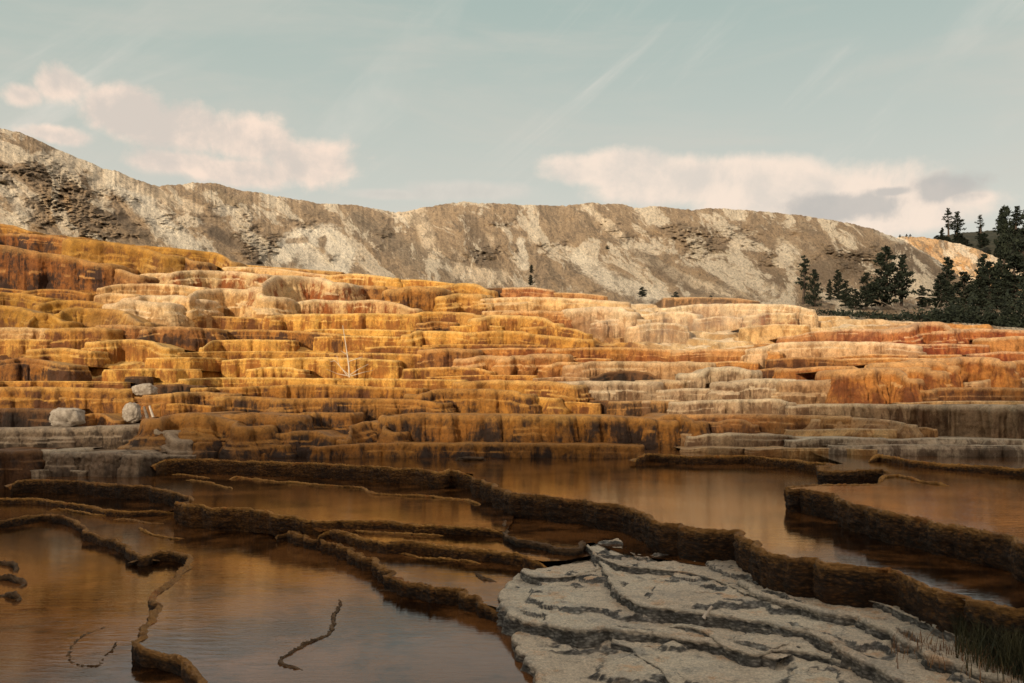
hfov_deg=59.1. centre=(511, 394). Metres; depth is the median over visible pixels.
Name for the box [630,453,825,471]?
rimstone dam
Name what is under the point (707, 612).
stick
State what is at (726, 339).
terraced slope
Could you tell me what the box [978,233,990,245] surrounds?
conifer
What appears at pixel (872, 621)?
white terrace
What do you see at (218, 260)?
travertine ledge
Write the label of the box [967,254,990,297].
conifer
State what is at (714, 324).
travertine ledge
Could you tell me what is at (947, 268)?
conifer
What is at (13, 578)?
rimstone dam
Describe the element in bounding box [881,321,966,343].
travertine ledge
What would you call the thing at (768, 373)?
travertine ledge
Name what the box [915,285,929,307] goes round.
conifer
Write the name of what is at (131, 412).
boulder
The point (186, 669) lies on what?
rimstone dam
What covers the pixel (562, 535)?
water
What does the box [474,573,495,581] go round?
rimstone dam
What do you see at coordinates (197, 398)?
travertine ledge
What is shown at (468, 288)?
travertine ledge
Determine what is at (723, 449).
travertine ledge
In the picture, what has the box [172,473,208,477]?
rimstone dam
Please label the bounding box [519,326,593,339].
travertine ledge
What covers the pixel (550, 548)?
rimstone dam
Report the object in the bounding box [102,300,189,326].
travertine ledge
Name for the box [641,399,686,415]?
travertine ledge
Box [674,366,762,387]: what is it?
travertine ledge
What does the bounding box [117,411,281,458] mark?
travertine ledge
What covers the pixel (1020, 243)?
conifer
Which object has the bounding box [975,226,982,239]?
conifer
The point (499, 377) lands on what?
travertine ledge
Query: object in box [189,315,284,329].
travertine ledge
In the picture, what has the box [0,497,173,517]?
rimstone dam
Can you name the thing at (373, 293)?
travertine ledge
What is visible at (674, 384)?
travertine ledge
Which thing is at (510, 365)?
travertine ledge
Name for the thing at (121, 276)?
travertine ledge
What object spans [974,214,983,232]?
conifer
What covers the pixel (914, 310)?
dead branches
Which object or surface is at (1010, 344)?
travertine ledge
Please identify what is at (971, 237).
forest hill
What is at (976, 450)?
travertine ledge
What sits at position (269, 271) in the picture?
travertine ledge
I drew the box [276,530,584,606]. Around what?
water
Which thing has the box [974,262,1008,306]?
conifer
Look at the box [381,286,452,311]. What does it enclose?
travertine ledge
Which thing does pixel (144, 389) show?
boulder
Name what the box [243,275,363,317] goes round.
travertine ledge
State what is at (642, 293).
shrub
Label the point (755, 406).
travertine ledge
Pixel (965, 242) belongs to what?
conifer
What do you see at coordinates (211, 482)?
rimstone dam
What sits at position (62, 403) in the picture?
travertine ledge
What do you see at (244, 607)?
water
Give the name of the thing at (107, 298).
travertine ledge
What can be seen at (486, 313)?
travertine ledge
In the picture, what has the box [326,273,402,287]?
travertine ledge
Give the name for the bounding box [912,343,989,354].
travertine ledge
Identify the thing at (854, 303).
conifer
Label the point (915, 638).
dry grass
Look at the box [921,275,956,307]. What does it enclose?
conifer
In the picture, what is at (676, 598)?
white terrace
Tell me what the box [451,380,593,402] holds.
travertine ledge
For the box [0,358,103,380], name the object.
travertine ledge
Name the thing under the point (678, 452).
water
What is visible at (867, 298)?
conifer
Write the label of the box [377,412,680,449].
travertine ledge
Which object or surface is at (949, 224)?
conifer
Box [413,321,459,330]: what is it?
travertine ledge
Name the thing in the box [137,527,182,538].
rimstone dam
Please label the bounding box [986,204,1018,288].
conifer
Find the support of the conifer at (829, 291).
on the hill at (657, 253)
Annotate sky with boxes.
[0,0,1023,238]
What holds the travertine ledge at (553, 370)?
on the terraced slope
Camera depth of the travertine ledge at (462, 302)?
46.81 m
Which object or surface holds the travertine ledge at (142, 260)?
on the terraced slope
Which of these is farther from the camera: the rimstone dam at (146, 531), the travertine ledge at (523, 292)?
the travertine ledge at (523, 292)
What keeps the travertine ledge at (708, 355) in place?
on the terraced slope
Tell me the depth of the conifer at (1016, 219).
245.77 m
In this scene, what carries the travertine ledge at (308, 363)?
on the travertine ledge at (430, 384)
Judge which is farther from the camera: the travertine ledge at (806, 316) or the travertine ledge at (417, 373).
the travertine ledge at (806, 316)
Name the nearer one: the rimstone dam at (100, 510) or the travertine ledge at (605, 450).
the rimstone dam at (100, 510)
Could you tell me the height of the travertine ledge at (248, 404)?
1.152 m
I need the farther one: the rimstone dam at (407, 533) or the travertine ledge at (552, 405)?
the travertine ledge at (552, 405)
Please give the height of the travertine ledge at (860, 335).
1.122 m
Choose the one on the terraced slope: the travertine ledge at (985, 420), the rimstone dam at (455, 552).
the travertine ledge at (985, 420)
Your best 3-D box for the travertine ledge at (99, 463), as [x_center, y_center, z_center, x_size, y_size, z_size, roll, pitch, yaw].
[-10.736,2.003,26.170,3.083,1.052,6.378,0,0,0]
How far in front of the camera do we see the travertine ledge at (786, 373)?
31.34 m
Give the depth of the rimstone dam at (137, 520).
17.88 m
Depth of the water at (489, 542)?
13.55 m
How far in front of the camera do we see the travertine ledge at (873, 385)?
27.18 m
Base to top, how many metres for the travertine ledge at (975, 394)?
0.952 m
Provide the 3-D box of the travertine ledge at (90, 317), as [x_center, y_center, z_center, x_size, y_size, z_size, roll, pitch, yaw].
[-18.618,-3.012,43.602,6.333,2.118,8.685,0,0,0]
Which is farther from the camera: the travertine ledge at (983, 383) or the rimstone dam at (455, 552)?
the travertine ledge at (983, 383)
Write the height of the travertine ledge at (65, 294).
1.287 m
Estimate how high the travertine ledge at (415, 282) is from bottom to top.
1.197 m
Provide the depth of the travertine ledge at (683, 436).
26.13 m
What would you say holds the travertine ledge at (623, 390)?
on the terraced slope
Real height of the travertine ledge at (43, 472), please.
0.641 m
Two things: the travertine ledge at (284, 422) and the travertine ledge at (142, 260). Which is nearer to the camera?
the travertine ledge at (284, 422)
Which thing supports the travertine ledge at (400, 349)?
on the terraced slope
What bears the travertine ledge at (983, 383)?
on the terraced slope
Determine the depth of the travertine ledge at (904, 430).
23.33 m
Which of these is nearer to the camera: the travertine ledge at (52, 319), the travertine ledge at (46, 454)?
the travertine ledge at (46, 454)
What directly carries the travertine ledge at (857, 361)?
on the terraced slope
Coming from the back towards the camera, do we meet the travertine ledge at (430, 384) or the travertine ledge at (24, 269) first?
the travertine ledge at (24, 269)
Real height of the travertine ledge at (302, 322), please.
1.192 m
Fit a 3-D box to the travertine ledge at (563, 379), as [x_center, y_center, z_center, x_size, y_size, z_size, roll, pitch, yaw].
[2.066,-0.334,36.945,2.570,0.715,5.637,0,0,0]
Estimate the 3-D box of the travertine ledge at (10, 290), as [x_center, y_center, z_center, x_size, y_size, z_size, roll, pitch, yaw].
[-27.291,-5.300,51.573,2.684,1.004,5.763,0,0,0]
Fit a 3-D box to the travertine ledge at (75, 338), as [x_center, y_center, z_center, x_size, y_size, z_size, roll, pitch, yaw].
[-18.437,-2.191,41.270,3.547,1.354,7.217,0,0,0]
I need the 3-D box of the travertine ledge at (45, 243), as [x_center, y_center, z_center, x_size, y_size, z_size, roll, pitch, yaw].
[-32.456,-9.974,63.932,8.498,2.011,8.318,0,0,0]
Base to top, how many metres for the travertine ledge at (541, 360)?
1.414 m
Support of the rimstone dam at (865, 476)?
on the water at (748, 500)
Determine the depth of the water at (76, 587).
11.12 m
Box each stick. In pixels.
[143,406,148,417]
[702,606,712,618]
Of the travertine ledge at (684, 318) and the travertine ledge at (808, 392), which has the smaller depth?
the travertine ledge at (808, 392)
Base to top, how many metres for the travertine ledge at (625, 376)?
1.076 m
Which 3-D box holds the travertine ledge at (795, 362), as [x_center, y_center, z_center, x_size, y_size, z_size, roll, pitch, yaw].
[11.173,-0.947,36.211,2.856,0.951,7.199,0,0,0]
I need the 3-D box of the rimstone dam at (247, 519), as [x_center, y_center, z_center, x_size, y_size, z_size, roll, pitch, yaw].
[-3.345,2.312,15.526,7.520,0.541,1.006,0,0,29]
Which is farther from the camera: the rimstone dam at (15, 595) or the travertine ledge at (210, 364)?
the travertine ledge at (210, 364)
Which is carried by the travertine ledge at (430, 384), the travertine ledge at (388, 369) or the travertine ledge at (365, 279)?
the travertine ledge at (388, 369)
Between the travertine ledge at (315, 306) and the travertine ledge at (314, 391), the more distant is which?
the travertine ledge at (315, 306)
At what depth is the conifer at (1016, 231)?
246.83 m
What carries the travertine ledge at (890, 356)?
on the terraced slope
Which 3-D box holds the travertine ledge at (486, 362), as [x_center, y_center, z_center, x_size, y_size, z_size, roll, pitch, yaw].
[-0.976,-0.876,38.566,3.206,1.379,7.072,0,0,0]
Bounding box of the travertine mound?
[898,236,1022,290]
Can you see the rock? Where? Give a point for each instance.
(470, 458)
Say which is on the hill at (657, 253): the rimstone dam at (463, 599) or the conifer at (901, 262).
the conifer at (901, 262)
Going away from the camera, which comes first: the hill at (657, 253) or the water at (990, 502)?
the water at (990, 502)
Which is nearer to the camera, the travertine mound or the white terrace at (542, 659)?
the white terrace at (542, 659)
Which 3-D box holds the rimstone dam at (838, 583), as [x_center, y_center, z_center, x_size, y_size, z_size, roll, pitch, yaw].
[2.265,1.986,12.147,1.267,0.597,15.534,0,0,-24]
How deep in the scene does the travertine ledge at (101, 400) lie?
29.30 m
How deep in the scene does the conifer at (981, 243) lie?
237.53 m
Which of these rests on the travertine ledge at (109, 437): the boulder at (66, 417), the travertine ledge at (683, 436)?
the boulder at (66, 417)
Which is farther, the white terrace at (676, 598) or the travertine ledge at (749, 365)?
the travertine ledge at (749, 365)
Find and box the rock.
[455,457,485,460]
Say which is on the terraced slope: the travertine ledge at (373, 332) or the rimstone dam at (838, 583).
the travertine ledge at (373, 332)
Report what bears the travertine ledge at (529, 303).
on the terraced slope
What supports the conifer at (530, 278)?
on the hill at (657, 253)
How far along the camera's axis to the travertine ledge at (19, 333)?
38.35 m
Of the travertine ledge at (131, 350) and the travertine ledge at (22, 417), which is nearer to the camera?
the travertine ledge at (22, 417)
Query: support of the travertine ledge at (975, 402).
on the terraced slope
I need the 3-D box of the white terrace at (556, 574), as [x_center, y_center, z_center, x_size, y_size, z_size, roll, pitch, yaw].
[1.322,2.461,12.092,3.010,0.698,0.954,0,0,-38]
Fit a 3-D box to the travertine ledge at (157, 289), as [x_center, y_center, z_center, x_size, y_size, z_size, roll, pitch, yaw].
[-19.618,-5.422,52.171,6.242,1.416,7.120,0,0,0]
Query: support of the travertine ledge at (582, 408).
on the terraced slope
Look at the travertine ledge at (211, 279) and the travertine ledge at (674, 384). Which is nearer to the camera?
the travertine ledge at (674, 384)
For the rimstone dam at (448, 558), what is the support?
in the water at (445, 573)
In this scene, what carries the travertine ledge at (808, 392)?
on the terraced slope
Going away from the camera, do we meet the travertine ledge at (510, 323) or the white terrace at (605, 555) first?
the white terrace at (605, 555)
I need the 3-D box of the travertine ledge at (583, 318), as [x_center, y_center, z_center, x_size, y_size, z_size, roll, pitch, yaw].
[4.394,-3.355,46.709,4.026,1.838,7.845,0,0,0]
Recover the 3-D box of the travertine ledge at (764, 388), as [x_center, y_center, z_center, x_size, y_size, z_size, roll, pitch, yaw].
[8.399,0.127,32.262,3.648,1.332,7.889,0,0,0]
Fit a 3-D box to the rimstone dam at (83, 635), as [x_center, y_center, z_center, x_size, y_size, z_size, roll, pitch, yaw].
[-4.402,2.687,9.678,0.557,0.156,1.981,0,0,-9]
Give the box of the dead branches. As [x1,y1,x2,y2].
[878,300,955,313]
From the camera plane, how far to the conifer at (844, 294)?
62.35 m
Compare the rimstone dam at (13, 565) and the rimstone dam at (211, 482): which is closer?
the rimstone dam at (13, 565)
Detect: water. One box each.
[0,488,173,510]
[0,504,532,682]
[0,522,184,682]
[22,473,513,531]
[158,457,1023,607]
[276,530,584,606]
[311,527,594,560]
[507,517,708,566]
[636,450,841,463]
[791,452,1023,542]
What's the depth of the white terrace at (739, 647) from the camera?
8.18 m
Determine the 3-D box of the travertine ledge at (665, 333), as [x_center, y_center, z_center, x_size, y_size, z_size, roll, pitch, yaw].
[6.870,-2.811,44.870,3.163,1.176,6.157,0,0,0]
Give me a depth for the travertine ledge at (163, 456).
24.12 m
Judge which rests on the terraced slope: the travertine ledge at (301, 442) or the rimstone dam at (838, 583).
the travertine ledge at (301, 442)
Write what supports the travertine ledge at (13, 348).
on the terraced slope
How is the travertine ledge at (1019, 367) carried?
on the terraced slope
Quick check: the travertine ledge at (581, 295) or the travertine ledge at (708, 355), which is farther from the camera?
the travertine ledge at (581, 295)
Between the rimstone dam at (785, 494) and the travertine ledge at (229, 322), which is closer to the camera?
the rimstone dam at (785, 494)
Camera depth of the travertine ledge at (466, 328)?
42.78 m
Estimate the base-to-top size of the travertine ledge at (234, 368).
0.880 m
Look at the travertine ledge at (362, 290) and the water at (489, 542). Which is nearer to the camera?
the water at (489, 542)
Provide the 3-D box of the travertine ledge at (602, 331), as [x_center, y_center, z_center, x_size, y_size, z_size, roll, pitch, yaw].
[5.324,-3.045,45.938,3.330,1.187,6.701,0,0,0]
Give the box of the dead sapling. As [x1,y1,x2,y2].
[327,328,371,376]
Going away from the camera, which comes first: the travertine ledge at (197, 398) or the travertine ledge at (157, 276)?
the travertine ledge at (197, 398)
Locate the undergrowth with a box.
[811,273,1023,327]
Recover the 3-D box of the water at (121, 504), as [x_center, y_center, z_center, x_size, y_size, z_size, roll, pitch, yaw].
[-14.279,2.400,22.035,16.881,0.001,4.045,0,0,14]
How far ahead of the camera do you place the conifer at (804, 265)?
61.55 m
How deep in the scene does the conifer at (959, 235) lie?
242.06 m
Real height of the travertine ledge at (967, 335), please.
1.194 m
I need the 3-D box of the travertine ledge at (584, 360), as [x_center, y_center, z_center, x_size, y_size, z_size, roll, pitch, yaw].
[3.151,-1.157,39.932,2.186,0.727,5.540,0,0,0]
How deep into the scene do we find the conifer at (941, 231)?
249.29 m
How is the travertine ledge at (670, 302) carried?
on the terraced slope
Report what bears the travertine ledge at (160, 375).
on the terraced slope
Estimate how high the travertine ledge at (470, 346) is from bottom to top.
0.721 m
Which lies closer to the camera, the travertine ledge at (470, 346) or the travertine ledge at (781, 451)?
the travertine ledge at (781, 451)
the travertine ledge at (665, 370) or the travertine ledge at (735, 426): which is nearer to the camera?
the travertine ledge at (735, 426)
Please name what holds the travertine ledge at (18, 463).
on the terraced slope
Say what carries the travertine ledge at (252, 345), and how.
on the terraced slope
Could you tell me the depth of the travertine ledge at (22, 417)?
27.43 m
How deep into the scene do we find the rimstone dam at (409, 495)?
19.78 m
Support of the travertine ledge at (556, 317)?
on the terraced slope
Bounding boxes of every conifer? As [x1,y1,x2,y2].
[528,275,533,284]
[795,255,812,303]
[802,269,824,306]
[825,279,834,299]
[832,270,845,298]
[837,280,852,306]
[846,289,863,308]
[855,272,878,307]
[867,245,907,306]
[891,254,917,305]
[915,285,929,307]
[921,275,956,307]
[930,257,959,298]
[939,227,944,236]
[942,208,953,236]
[942,271,985,307]
[947,211,965,232]
[952,232,962,242]
[962,239,974,247]
[965,275,1004,309]
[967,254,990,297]
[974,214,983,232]
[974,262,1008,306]
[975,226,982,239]
[975,234,986,247]
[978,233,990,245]
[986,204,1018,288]
[991,255,1023,308]
[993,208,1007,233]
[1001,225,1021,237]
[1008,206,1023,229]
[1009,210,1023,281]
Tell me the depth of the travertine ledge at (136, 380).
32.62 m
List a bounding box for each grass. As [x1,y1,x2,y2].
[882,624,1022,682]
[938,608,1023,682]
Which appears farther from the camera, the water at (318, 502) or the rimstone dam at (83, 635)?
the water at (318, 502)
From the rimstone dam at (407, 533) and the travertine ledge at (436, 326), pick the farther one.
the travertine ledge at (436, 326)
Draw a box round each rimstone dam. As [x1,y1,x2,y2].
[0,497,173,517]
[0,514,207,682]
[0,560,18,571]
[0,574,26,586]
[0,591,21,600]
[5,479,193,506]
[52,508,105,515]
[66,627,116,666]
[113,518,163,523]
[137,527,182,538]
[151,458,472,488]
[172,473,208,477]
[173,501,503,537]
[190,479,232,488]
[230,476,480,504]
[275,530,498,621]
[278,599,341,669]
[317,529,546,569]
[355,530,442,535]
[399,553,479,563]
[470,477,1023,646]
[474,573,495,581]
[501,513,585,564]
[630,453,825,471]
[783,483,874,508]
[785,488,1023,582]
[816,463,890,484]
[868,454,1023,475]
[877,474,948,485]
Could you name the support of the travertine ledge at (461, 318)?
on the terraced slope
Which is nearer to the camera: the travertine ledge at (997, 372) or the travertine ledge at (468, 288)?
the travertine ledge at (997, 372)
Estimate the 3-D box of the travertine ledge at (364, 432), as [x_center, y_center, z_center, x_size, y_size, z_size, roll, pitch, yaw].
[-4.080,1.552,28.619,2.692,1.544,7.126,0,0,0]
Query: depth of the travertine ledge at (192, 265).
54.86 m
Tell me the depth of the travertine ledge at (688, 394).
31.34 m
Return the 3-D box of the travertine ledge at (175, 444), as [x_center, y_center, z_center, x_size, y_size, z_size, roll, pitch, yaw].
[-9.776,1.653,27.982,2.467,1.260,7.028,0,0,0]
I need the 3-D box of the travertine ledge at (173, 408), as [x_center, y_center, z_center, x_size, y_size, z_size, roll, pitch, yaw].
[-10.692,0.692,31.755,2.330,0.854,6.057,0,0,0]
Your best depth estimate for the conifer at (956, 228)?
245.65 m
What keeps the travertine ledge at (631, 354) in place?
on the terraced slope
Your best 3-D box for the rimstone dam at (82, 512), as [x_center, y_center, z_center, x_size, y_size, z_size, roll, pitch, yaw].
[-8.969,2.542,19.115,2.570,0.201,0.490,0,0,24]
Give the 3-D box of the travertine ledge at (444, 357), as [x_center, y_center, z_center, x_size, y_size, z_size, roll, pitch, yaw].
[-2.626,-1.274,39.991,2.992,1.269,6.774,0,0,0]
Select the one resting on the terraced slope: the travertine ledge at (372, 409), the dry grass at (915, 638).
the travertine ledge at (372, 409)
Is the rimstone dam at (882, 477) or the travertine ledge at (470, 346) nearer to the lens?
the rimstone dam at (882, 477)
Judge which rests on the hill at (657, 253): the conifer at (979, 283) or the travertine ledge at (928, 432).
the conifer at (979, 283)
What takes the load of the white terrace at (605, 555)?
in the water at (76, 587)
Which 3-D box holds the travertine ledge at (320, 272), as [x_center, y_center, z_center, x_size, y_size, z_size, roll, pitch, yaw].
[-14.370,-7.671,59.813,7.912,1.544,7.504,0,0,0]
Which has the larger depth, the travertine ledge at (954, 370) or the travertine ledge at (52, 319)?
the travertine ledge at (52, 319)
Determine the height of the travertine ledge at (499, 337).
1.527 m
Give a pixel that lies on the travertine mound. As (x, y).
(963, 257)
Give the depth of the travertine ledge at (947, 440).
21.50 m
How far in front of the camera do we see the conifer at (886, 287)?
62.41 m
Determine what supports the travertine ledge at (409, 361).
on the terraced slope
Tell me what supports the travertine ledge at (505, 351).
on the terraced slope
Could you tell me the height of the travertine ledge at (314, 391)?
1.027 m
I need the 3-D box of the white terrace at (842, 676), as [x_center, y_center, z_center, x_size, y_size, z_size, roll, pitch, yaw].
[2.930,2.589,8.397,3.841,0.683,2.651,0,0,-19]
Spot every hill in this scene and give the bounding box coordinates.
[0,128,1023,329]
[936,230,1022,259]
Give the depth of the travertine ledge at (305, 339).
41.14 m
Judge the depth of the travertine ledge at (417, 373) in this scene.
35.00 m
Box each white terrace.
[495,559,800,669]
[511,631,838,682]
[520,553,667,583]
[584,538,762,595]
[598,558,982,682]
[610,639,872,682]
[664,623,873,677]
[737,579,1022,682]
[870,601,1005,655]
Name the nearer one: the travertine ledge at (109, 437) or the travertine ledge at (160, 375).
the travertine ledge at (109, 437)
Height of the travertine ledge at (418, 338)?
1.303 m
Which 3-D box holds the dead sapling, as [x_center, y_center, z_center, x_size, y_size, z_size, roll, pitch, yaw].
[-6.462,-1.728,36.039,1.930,2.068,0.390,0,0,-17]
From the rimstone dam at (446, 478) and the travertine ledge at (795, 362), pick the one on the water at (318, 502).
the rimstone dam at (446, 478)
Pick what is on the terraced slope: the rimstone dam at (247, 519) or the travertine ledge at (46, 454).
the travertine ledge at (46, 454)
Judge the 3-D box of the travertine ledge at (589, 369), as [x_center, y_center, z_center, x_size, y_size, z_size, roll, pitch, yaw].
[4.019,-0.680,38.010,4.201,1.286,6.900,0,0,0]
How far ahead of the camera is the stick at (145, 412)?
26.77 m
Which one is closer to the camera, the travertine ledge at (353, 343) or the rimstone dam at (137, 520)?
the rimstone dam at (137, 520)
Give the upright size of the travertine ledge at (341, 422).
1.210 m
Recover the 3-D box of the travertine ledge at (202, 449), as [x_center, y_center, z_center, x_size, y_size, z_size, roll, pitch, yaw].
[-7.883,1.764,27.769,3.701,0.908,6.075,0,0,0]
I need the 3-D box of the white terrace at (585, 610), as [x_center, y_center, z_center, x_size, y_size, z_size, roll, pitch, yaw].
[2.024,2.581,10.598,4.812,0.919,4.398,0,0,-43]
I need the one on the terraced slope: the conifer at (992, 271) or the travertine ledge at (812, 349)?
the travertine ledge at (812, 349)
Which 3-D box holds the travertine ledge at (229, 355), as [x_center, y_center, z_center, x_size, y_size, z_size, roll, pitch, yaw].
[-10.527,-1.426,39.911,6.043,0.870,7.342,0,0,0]
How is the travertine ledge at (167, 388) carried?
on the terraced slope
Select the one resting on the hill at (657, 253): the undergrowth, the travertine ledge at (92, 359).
the undergrowth
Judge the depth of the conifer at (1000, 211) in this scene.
245.91 m
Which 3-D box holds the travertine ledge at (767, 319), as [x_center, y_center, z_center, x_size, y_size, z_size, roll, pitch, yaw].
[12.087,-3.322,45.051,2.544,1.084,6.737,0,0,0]
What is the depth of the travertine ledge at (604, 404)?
30.96 m
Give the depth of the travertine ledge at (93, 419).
27.50 m
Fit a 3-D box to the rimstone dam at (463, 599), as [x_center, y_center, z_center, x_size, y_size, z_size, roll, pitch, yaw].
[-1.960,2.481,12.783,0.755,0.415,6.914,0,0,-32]
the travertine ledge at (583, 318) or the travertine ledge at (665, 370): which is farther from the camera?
the travertine ledge at (583, 318)
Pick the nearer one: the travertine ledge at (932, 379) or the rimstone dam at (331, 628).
the rimstone dam at (331, 628)
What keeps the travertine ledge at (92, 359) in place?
on the terraced slope
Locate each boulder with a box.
[49,408,85,426]
[122,402,141,422]
[131,383,157,395]
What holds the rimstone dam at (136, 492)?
in the water at (121, 504)
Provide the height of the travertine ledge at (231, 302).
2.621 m
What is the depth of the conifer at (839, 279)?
68.76 m
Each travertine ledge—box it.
[0,224,45,234]
[0,233,67,253]
[0,245,138,291]
[0,288,25,292]
[0,292,63,309]
[0,305,51,327]
[0,327,47,338]
[0,339,52,357]
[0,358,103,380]
[0,381,131,388]
[0,387,141,413]
[0,408,55,426]
[0,423,180,449]
[0,447,61,488]
[21,289,97,300]
[23,348,109,370]
[24,313,82,328]
[30,469,87,476]
[32,300,103,313]
[40,447,98,464]
[44,327,123,349]
[44,449,166,476]
[48,308,165,328]
[59,397,141,407]
[61,238,191,274]
[79,413,131,425]
[80,339,198,363]
[94,293,140,303]
[95,325,152,338]
[96,283,210,295]
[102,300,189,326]
[102,368,218,382]
[113,269,157,284]
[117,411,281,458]
[117,450,195,468]
[120,295,223,327]
[124,376,155,387]
[134,245,244,270]
[135,391,245,423]
[136,326,229,351]
[140,273,167,282]
[145,357,227,373]
[149,403,221,417]
[154,384,208,394]
[158,270,273,288]
[160,432,192,454]
[173,288,297,328]
[177,351,329,359]
[178,377,467,390]
[185,258,219,270]
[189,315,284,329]
[190,384,427,398]
[192,442,296,458]
[199,339,299,351]
[213,396,292,412]
[219,412,314,441]
[221,267,326,278]
[221,358,283,377]
[226,329,350,352]
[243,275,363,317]
[244,367,310,377]
[245,265,344,274]
[262,313,421,330]
[263,398,456,420]
[275,429,353,456]
[282,357,369,378]
[289,412,364,434]
[295,299,424,313]
[304,329,413,336]
[307,441,644,458]
[313,336,400,352]
[316,359,403,378]
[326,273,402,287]
[329,353,422,368]
[336,420,411,444]
[359,285,387,299]
[360,286,365,299]
[364,346,435,353]
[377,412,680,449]
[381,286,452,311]
[397,330,477,346]
[401,279,454,286]
[401,367,496,379]
[403,389,541,413]
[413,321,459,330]
[415,311,484,325]
[417,348,482,367]
[422,344,545,348]
[426,375,537,380]
[433,293,492,314]
[441,283,498,297]
[450,325,503,332]
[451,355,515,374]
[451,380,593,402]
[467,315,564,335]
[472,330,595,348]
[479,348,560,355]
[480,297,634,311]
[481,310,513,315]
[486,288,501,297]
[490,355,537,374]
[500,287,555,296]
[501,310,573,328]
[516,353,573,377]
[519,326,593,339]
[533,377,589,381]
[536,397,569,413]
[540,362,583,377]
[546,347,684,361]
[554,293,607,299]
[561,361,660,377]
[561,381,663,400]
[562,306,641,336]
[563,402,601,413]
[573,358,612,362]
[588,319,651,341]
[588,371,660,380]
[589,400,621,413]
[606,400,680,416]
[624,323,690,343]
[638,413,710,449]
[640,312,702,330]
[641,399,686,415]
[644,361,715,379]
[654,297,759,307]
[654,380,687,389]
[655,303,817,327]
[656,388,708,400]
[666,413,851,434]
[667,398,796,413]
[669,349,784,361]
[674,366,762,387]
[676,445,755,453]
[681,433,691,445]
[684,432,802,446]
[692,316,742,332]
[705,378,807,399]
[707,419,760,433]
[711,361,759,369]
[733,324,810,342]
[733,446,876,458]
[740,341,926,368]
[741,312,798,326]
[759,367,782,377]
[765,357,847,368]
[771,379,849,403]
[772,327,904,342]
[772,366,856,379]
[783,428,896,438]
[783,436,888,447]
[785,403,1023,438]
[795,367,926,403]
[803,417,923,438]
[824,354,961,358]
[827,444,1023,459]
[847,357,929,367]
[854,361,963,386]
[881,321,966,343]
[884,367,954,389]
[886,356,1021,387]
[888,436,1023,444]
[896,401,1023,404]
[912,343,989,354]
[918,427,937,437]
[920,387,1023,401]
[928,329,1023,343]
[962,351,1023,360]
[963,378,1023,387]
[970,336,1023,351]
[1012,360,1023,377]
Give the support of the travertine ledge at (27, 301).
on the terraced slope
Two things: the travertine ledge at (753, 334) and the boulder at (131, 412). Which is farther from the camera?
the travertine ledge at (753, 334)
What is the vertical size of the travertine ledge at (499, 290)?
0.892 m
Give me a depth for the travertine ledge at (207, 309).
44.16 m
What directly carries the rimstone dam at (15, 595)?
in the water at (76, 587)
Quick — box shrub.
[637,287,646,296]
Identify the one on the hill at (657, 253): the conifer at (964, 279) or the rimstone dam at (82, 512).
the conifer at (964, 279)
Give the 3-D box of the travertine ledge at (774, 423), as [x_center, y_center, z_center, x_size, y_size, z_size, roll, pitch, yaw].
[7.088,1.050,28.642,4.303,1.009,9.335,0,0,0]
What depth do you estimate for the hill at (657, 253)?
100.16 m
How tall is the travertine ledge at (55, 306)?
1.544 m
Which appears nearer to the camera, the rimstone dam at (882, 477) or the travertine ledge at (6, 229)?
the rimstone dam at (882, 477)
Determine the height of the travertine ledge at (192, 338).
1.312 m
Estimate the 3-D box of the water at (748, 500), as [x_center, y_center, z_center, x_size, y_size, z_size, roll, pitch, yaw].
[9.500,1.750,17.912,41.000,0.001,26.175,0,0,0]
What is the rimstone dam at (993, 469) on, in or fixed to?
in the water at (990, 502)
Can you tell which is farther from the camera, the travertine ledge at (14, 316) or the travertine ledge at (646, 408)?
the travertine ledge at (14, 316)
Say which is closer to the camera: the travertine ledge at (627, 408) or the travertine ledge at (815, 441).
the travertine ledge at (815, 441)
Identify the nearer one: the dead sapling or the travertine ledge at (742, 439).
the travertine ledge at (742, 439)
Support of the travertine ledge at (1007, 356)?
on the terraced slope
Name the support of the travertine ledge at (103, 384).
on the terraced slope
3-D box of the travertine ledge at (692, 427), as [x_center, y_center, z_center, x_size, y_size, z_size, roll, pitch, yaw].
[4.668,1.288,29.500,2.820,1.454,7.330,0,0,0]
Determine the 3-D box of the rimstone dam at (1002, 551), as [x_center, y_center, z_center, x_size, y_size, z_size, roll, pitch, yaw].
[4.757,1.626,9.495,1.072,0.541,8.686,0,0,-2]
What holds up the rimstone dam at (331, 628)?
in the water at (244, 607)
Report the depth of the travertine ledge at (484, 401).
30.30 m
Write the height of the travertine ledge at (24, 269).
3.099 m
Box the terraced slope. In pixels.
[0,231,993,423]
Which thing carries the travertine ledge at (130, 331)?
on the terraced slope
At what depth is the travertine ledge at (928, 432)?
22.81 m
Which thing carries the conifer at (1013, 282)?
on the hill at (657, 253)
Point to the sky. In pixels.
(885, 116)
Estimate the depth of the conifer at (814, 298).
60.79 m
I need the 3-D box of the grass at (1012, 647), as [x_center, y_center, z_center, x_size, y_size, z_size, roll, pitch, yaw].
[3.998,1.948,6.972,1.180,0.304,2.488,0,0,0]

